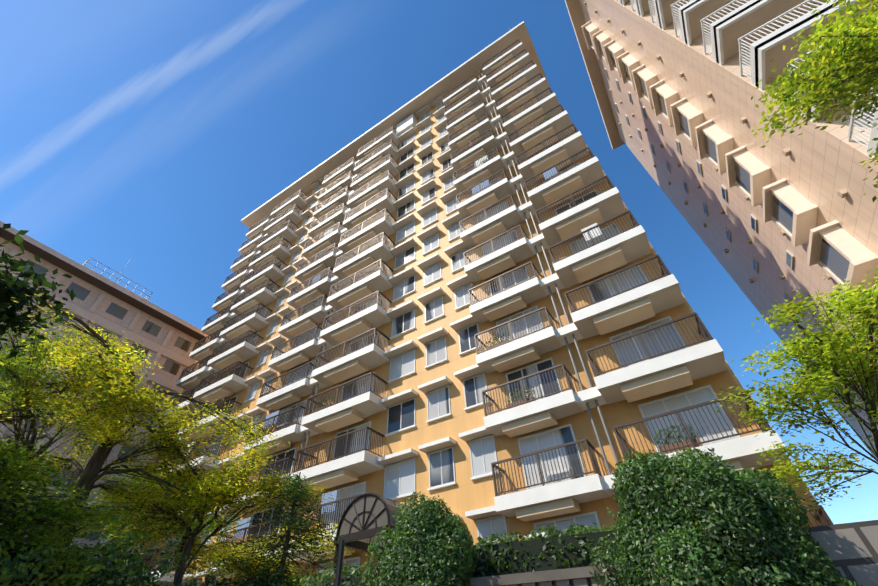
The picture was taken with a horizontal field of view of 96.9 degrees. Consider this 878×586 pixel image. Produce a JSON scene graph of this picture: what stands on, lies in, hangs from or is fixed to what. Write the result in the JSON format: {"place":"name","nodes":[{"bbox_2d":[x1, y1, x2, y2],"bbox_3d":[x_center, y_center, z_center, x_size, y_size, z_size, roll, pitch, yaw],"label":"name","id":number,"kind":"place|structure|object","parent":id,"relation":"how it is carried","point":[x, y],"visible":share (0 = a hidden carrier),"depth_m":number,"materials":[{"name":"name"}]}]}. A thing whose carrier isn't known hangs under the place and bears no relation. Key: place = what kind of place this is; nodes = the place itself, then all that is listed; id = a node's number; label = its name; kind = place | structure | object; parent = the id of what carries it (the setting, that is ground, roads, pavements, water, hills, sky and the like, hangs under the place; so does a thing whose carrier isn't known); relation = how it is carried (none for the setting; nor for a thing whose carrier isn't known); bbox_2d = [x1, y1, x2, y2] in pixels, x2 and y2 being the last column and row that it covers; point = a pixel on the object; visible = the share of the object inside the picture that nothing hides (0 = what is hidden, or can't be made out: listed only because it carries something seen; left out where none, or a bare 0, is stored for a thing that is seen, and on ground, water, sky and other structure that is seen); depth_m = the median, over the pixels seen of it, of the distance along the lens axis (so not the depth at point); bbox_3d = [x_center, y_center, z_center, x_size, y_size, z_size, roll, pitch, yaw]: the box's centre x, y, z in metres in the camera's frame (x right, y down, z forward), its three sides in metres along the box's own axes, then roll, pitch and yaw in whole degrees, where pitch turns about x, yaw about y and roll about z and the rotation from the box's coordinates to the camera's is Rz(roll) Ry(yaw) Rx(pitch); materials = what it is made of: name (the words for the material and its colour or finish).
{"place":"outdoors","nodes":[
{"label":"outdoors","id":0,"kind":"place"},
{"bbox_2d":[0,312,127,492],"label":"maple tree","id":1,"kind":"object","parent":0,"point":[16,366],"depth_m":9.37,"materials":[{"name":"green plant"}]},
{"bbox_2d":[0,263,289,555],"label":"maple tree","id":2,"kind":"object","parent":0,"point":[92,420],"depth_m":9.14,"materials":[{"name":"green plant"}]},
{"bbox_2d":[81,463,253,563],"bbox_3d":[-9.300,8.138,11.574,7.657,4.582,5.023,-25,-47,21],"label":"maple tree","id":3,"kind":"object","parent":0,"point":[208,529],"depth_m":11.76,"materials":[{"name":"green plant"}]},
{"bbox_2d":[159,521,354,585],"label":"bush","id":4,"kind":"object","parent":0,"point":[236,555],"depth_m":11.03,"materials":[{"name":"green plant"}]},
{"bbox_2d":[0,0,877,523],"label":"sky","id":5,"kind":"structure","parent":0,"point":[144,132],"materials":[{"name":"blue"}]},
{"bbox_2d":[101,21,820,585],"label":"apartment block","id":6,"kind":"structure","parent":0,"point":[447,439],"depth_m":20.56,"materials":[{"name":"paint"}]},
{"bbox_2d":[153,80,698,565],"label":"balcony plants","id":7,"kind":"object","parent":6,"relation":"attached to","point":[525,390],"visible":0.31,"depth_m":15.64,"materials":[{"name":"green plant"}]},
{"bbox_2d":[105,28,832,576],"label":"balcony railings","id":8,"kind":"object","parent":6,"relation":"attached to","point":[821,516],"visible":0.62,"depth_m":20.76,"materials":[{"name":"metal"}]},
{"bbox_2d":[710,266,877,511],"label":"tree","id":9,"kind":"object","parent":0,"point":[863,306],"depth_m":7.61,"materials":[{"name":"green plant"}]},
{"bbox_2d":[751,0,877,201],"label":"tree","id":10,"kind":"object","parent":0,"point":[834,47],"depth_m":6.88,"materials":[{"name":"green plant"}]},
{"label":"ground","id":11,"kind":"structure","parent":0,"visible":0},
{"bbox_2d":[0,221,207,563],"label":"pink building","id":12,"kind":"structure","parent":11,"relation":"on","point":[109,306],"depth_m":35.24,"materials":[{"name":"brown"}]},
{"bbox_2d":[82,257,152,298],"bbox_3d":[-39.400,-4.925,37.519,8.061,5.300,20.061,-25,-47,21],"label":"building roof rail","id":13,"kind":"object","parent":12,"relation":"on","point":[85,262],"visible":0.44,"depth_m":39.33,"materials":[{"name":"grey metal"}]},
{"bbox_2d":[334,540,344,585],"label":"post","id":14,"kind":"object","parent":11,"relation":"on","point":[338,575],"visible":1,"depth_m":5.25,"materials":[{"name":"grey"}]},
{"bbox_2d":[461,520,877,585],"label":"retaining wall","id":15,"kind":"structure","parent":11,"relation":"on","point":[851,549],"depth_m":3.96,"materials":[{"name":"concrete"}]},
{"bbox_2d":[463,522,623,577],"bbox_3d":[1.972,3.599,5.325,3.390,0.834,0.938,-14,-44,11],"label":"hedge","id":16,"kind":"object","parent":15,"relation":"on","point":[559,549],"visible":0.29,"depth_m":5.23,"materials":[{"name":"green plant"}]},
{"bbox_2d":[565,0,877,458],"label":"apartment building","id":17,"kind":"structure","parent":11,"relation":"on","point":[778,217],"depth_m":19.82,"materials":[{"name":"beige"}]},
{"bbox_2d":[616,0,877,148],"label":"balcony railings","id":18,"kind":"object","parent":17,"relation":"attached to","point":[851,128],"visible":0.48,"depth_m":15.59,"materials":[{"name":"grey metal"}]},
{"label":"garden terrace","id":19,"kind":"structure","parent":0,"visible":0},
{"bbox_2d":[0,223,84,367],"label":"evergreen tree","id":20,"kind":"object","parent":19,"relation":"on","point":[10,318],"depth_m":7.24,"materials":[{"name":"green plant"}]},
{"bbox_2d":[0,428,146,568],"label":"maple tree","id":21,"kind":"object","parent":19,"relation":"on","point":[79,516],"depth_m":5.83,"materials":[{"name":"green plant"}]},
{"bbox_2d":[0,477,187,585],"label":"shrubs","id":22,"kind":"object","parent":19,"relation":"on","point":[19,567],"visible":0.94,"depth_m":5.89,"materials":[{"name":"green plant"}]},
{"bbox_2d":[88,438,333,585],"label":"maple tree","id":23,"kind":"object","parent":19,"relation":"on","point":[233,481],"depth_m":9.12,"materials":[{"name":"green plant"}]},
{"bbox_2d":[163,563,373,585],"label":"garden shrubs","id":24,"kind":"object","parent":19,"relation":"on","point":[347,579],"visible":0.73,"depth_m":7.65,"materials":[{"name":"green plant"}]},
{"bbox_2d":[205,467,345,585],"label":"conifer tree","id":25,"kind":"object","parent":19,"relation":"on","point":[299,497],"depth_m":8.89,"materials":[{"name":"green plant"}]},
{"bbox_2d":[333,492,411,576],"bbox_3d":[-1.405,8.140,11.396,2.060,3.618,2.850,-25,-47,21],"label":"entrance canopy","id":26,"kind":"object","parent":19,"relation":"on","point":[366,518],"visible":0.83,"depth_m":11.34,"materials":[{"name":"brown metal"}]},
{"bbox_2d":[362,491,479,585],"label":"shrub","id":27,"kind":"object","parent":19,"relation":"on","point":[427,542],"visible":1,"depth_m":4.94,"materials":[{"name":"green plant"}]},
{"bbox_2d":[588,447,862,585],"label":"shrub","id":28,"kind":"object","parent":19,"relation":"on","point":[695,521],"visible":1,"depth_m":3.92,"materials":[{"name":"green plant"}]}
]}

